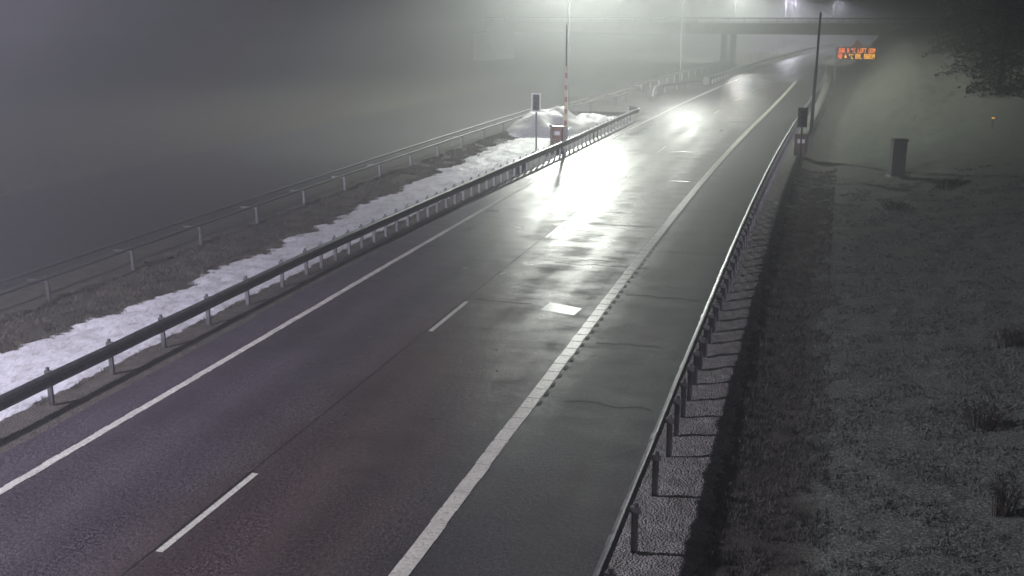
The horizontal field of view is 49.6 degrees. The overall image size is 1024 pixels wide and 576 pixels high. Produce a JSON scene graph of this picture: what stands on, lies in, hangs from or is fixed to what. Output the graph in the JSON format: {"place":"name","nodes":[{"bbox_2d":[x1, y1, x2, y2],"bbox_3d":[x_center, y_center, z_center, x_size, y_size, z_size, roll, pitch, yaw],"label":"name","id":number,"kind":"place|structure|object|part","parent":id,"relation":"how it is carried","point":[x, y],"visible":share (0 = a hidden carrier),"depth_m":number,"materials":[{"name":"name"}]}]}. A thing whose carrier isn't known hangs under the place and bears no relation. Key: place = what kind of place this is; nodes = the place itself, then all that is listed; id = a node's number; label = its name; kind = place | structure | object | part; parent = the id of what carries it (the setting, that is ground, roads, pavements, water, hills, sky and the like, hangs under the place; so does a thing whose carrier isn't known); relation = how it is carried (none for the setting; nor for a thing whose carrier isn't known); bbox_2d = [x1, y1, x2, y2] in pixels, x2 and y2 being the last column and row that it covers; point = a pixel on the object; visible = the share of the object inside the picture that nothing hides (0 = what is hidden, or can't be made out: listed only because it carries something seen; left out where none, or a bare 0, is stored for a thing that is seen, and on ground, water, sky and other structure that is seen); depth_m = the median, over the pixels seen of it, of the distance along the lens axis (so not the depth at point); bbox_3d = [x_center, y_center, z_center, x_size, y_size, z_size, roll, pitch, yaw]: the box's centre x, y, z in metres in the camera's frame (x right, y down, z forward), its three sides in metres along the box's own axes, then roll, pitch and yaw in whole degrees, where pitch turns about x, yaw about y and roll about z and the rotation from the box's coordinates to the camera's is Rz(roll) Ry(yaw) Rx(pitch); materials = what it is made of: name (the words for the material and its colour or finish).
{"place":"outdoors","nodes":[
{"label":"outdoors","id":0,"kind":"place"},
{"bbox_2d":[0,112,645,454],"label":"gravel shoulder","id":1,"kind":"object","parent":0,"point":[18,428],"visible":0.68,"depth_m":27.71},
{"bbox_2d":[0,35,863,288],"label":"opposite road","id":2,"kind":"structure","parent":0,"point":[42,226],"depth_m":55.38,"materials":[{"name":"grey asphalt"}]},
{"bbox_2d":[0,39,873,575],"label":"road","id":3,"kind":"structure","parent":0,"point":[366,477],"depth_m":23.16,"materials":[{"name":"grey asphalt"}]},
{"bbox_2d":[0,40,872,494],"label":"edge line","id":4,"kind":"object","parent":3,"relation":"on","point":[114,424],"visible":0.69,"depth_m":26.56,"materials":[{"name":"white paint"}]},
{"bbox_2d":[120,59,819,575],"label":"road seams","id":5,"kind":"object","parent":3,"relation":"on","point":[428,329],"visible":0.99,"depth_m":25.81,"materials":[{"name":"black asphalt"}]},
{"bbox_2d":[156,64,807,551],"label":"lane line","id":6,"kind":"object","parent":3,"relation":"on","point":[204,514],"visible":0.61,"depth_m":18.58,"materials":[{"name":"paint"}]},
{"bbox_2d":[541,302,581,314],"bbox_3d":[1.352,0.558,30.087,1.177,0.001,0.819,8,17,30],"label":"road patch","id":7,"kind":"object","parent":3,"relation":"on","point":[559,308],"visible":1,"depth_m":30.09,"materials":[{"name":"white paint"}]},
{"bbox_2d":[388,81,796,575],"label":"wide edge line","id":8,"kind":"object","parent":3,"relation":"on","point":[408,562],"visible":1,"depth_m":22.39,"materials":[{"name":"paint"}]},
{"bbox_2d":[475,84,772,410],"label":"road cracks","id":9,"kind":"object","parent":3,"relation":"on","point":[633,294],"visible":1,"depth_m":31.44,"materials":[{"name":"black asphalt"}]},
{"bbox_2d":[656,121,733,181],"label":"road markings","id":10,"kind":"object","parent":3,"relation":"on","point":[680,151],"visible":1,"depth_m":52.01,"materials":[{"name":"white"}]},
{"bbox_2d":[0,0,998,31],"label":"sky","id":11,"kind":"structure","parent":0,"point":[15,15],"materials":[{"name":"grey"}]},
{"bbox_2d":[0,6,1023,575],"bbox_3d":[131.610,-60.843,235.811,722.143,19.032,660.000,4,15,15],"label":"ground","id":12,"kind":"structure","parent":0,"point":[82,104],"depth_m":50.50,"materials":[{"name":"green plant"}]},
{"bbox_2d":[0,109,530,301],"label":"double guardrail","id":13,"kind":"object","parent":12,"relation":"on","point":[45,279],"visible":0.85,"depth_m":39.17,"materials":[{"name":"metal"}]},
{"bbox_2d":[0,116,625,420],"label":"snow","id":14,"kind":"structure","parent":12,"relation":"on","point":[27,363],"depth_m":32.01,"materials":[{"name":"white snow"}]},
{"bbox_2d":[0,110,625,406],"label":"grass","id":15,"kind":"structure","parent":12,"relation":"on","point":[249,245],"depth_m":36.75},
{"bbox_2d":[0,106,639,411],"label":"guardrail","id":16,"kind":"object","parent":12,"relation":"on","point":[48,379],"visible":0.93,"depth_m":31.16,"materials":[{"name":"metal"}]},
{"bbox_2d":[531,93,540,149],"bbox_3d":[1.362,-9.129,62.360,0.455,3.618,0.435,-4,15,-17],"label":"traffic signal","id":17,"kind":"object","parent":12,"relation":"on","point":[536,102],"visible":0.98,"depth_m":62.08,"materials":[{"name":"metal"}]},
{"bbox_2d":[507,106,594,137],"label":"snow pile","id":18,"kind":"object","parent":12,"relation":"on","point":[524,127],"visible":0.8,"depth_m":70.93,"materials":[{"name":"white snow"}]},
{"bbox_2d":[549,125,556,145],"bbox_3d":[2.348,-8.491,63.178,0.440,1.640,0.120,4,15,15],"label":"post with bracket","id":19,"kind":"object","parent":12,"relation":"on","point":[550,126],"visible":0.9,"depth_m":63.13,"materials":[{"name":"metal"}]},
{"bbox_2d":[551,25,567,147],"bbox_3d":[2.720,-11.333,63.094,0.980,7.150,0.520,4,15,15],"label":"road barrier","id":20,"kind":"object","parent":12,"relation":"on","point":[559,133],"visible":0.81,"depth_m":63.43,"materials":[{"name":"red metal"}]},
{"bbox_2d":[563,98,596,115],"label":"double guardrail","id":21,"kind":"object","parent":12,"relation":"on","point":[581,104],"visible":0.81,"depth_m":85.05,"materials":[{"name":"metal"}]},
{"bbox_2d":[577,113,609,125],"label":"snow pile","id":22,"kind":"object","parent":12,"relation":"on","point":[594,119],"visible":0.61,"depth_m":76.81,"materials":[{"name":"white snow"}]},
{"bbox_2d":[605,87,639,104],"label":"double guardrail","id":23,"kind":"object","parent":12,"relation":"on","point":[634,90],"visible":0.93,"depth_m":94.78,"materials":[{"name":"metal"}]},
{"bbox_2d":[651,79,700,99],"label":"curved guardrail","id":24,"kind":"object","parent":12,"relation":"on","point":[654,90],"visible":0.85,"depth_m":106.22,"materials":[{"name":"metal"}]},
{"bbox_2d":[473,17,940,62],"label":"road bridge","id":25,"kind":"structure","parent":12,"relation":"on","point":[495,41],"depth_m":158.39,"materials":[{"name":"concrete"}]},
{"bbox_2d":[634,48,779,91],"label":"double guardrail","id":26,"kind":"object","parent":12,"relation":"on","point":[697,67],"visible":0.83,"depth_m":133.82,"materials":[{"name":"metal"}]},
{"bbox_2d":[593,64,826,575],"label":"guardrail","id":27,"kind":"object","parent":12,"relation":"on","point":[692,368],"visible":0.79,"depth_m":23.83,"materials":[{"name":"metal"}]},
{"bbox_2d":[606,59,840,575],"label":"gravel shoulder","id":28,"kind":"object","parent":12,"relation":"on","point":[673,526],"visible":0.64,"depth_m":21.52},
{"bbox_2d":[699,168,837,575],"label":"ditch grass","id":29,"kind":"structure","parent":12,"relation":"on","point":[821,179],"depth_m":23.27,"materials":[{"name":"plant"}]},
{"bbox_2d":[703,42,835,85],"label":"guardrail","id":30,"kind":"object","parent":12,"relation":"on","point":[706,80],"visible":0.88,"depth_m":146.05,"materials":[{"name":"metal"}]},
{"bbox_2d":[797,107,807,166],"bbox_3d":[14.666,-7.454,56.169,0.480,3.355,0.430,3,15,13],"label":"traffic signal","id":31,"kind":"object","parent":12,"relation":"on","point":[802,117],"visible":0.99,"depth_m":55.91,"materials":[{"name":"black plastic"}]},
{"bbox_2d":[794,12,821,157],"bbox_3d":[15.886,-10.791,59.642,1.014,7.901,0.520,4,15,15],"label":"road barrier","id":32,"kind":"object","parent":12,"relation":"on","point":[806,145],"visible":0.85,"depth_m":60.07,"materials":[{"name":"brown metal"}]},
{"bbox_2d":[834,40,878,78],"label":"message sign","id":33,"kind":"object","parent":12,"relation":"on","point":[857,50],"visible":0.99,"depth_m":122.69,"materials":[{"name":"black plastic"}]},
{"bbox_2d":[876,197,911,210],"bbox_3d":[15.003,-3.276,43.535,1.441,0.540,0.932,4,15,15],"label":"dry weed","id":34,"kind":"object","parent":12,"relation":"on","point":[893,205],"visible":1,"depth_m":43.58,"materials":[{"name":"plant"}]},
{"bbox_2d":[886,138,908,177],"bbox_3d":[18.042,-5.901,51.700,0.850,2.100,0.800,1,14,4],"label":"utility cabinet","id":35,"kind":"object","parent":12,"relation":"on","point":[898,154],"visible":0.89,"depth_m":51.45,"materials":[{"name":"metal"}]},
{"bbox_3d":[18.050,-5.991,51.404,0.490,1.500,0.039,1,14,4],"label":"door","id":36,"kind":"part","parent":35,"relation":"part of","materials":[{"name":"metal"}]},
{"bbox_2d":[801,160,1023,575],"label":"verge grass","id":37,"kind":"structure","parent":12,"relation":"on","point":[888,502],"depth_m":25.33,"materials":[{"name":"plant"}]},
{"bbox_2d":[925,175,969,187],"bbox_3d":[18.526,-4.546,47.162,1.966,0.605,1.239,10,18,35],"label":"dry weed","id":38,"kind":"object","parent":12,"relation":"on","point":[952,183],"visible":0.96,"depth_m":47.16,"materials":[{"name":"plant"}]},
{"bbox_2d":[922,0,985,56],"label":"spruce tree","id":39,"kind":"object","parent":12,"relation":"on","point":[956,6],"visible":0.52,"depth_m":96.20,"materials":[{"name":"green plant"}]},
{"bbox_2d":[934,0,1023,78],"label":"spruce tree","id":40,"kind":"object","parent":12,"relation":"on","point":[969,21],"visible":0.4,"depth_m":83.35,"materials":[{"name":"green plant"}]},
{"bbox_2d":[950,395,1016,432],"bbox_3d":[8.929,2.394,20.958,1.152,0.693,0.842,4,15,15],"label":"dry weed","id":41,"kind":"object","parent":12,"relation":"on","point":[989,419],"visible":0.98,"depth_m":20.94,"materials":[{"name":"plant"}]},
{"bbox_2d":[957,0,1023,97],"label":"spruce tree","id":42,"kind":"object","parent":12,"relation":"on","point":[1000,79],"visible":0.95,"depth_m":72.18,"materials":[{"name":"green plant"}]},
{"bbox_2d":[986,470,1023,517],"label":"dry weed","id":43,"kind":"object","parent":12,"relation":"on","point":[1000,506],"visible":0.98,"depth_m":17.35,"materials":[{"name":"brown plant"}]},
{"bbox_2d":[989,321,1023,347],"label":"dry weed","id":44,"kind":"object","parent":12,"relation":"on","point":[1008,340],"visible":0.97,"depth_m":25.42,"materials":[{"name":"brown plant"}]},
{"bbox_2d":[1004,47,1023,98],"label":"spruce tree","id":45,"kind":"object","parent":12,"relation":"on","point":[1018,95],"visible":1,"depth_m":67.88,"materials":[{"name":"green plant"}]},
{"bbox_2d":[544,85,707,112],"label":"crossover road","id":46,"kind":"structure","parent":0,"point":[643,102],"depth_m":96.76,"materials":[{"name":"grey asphalt"}]},
{"bbox_2d":[568,0,569,103],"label":"street lamp","id":47,"kind":"object","parent":46,"relation":"on","point":[569,54],"visible":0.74,"depth_m":91.83,"materials":[{"name":"metal"}]},
{"bbox_2d":[679,0,682,86],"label":"street lamp","id":48,"kind":"object","parent":46,"relation":"on","point":[681,44],"visible":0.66,"depth_m":111.02,"materials":[{"name":"metal"}]}
]}

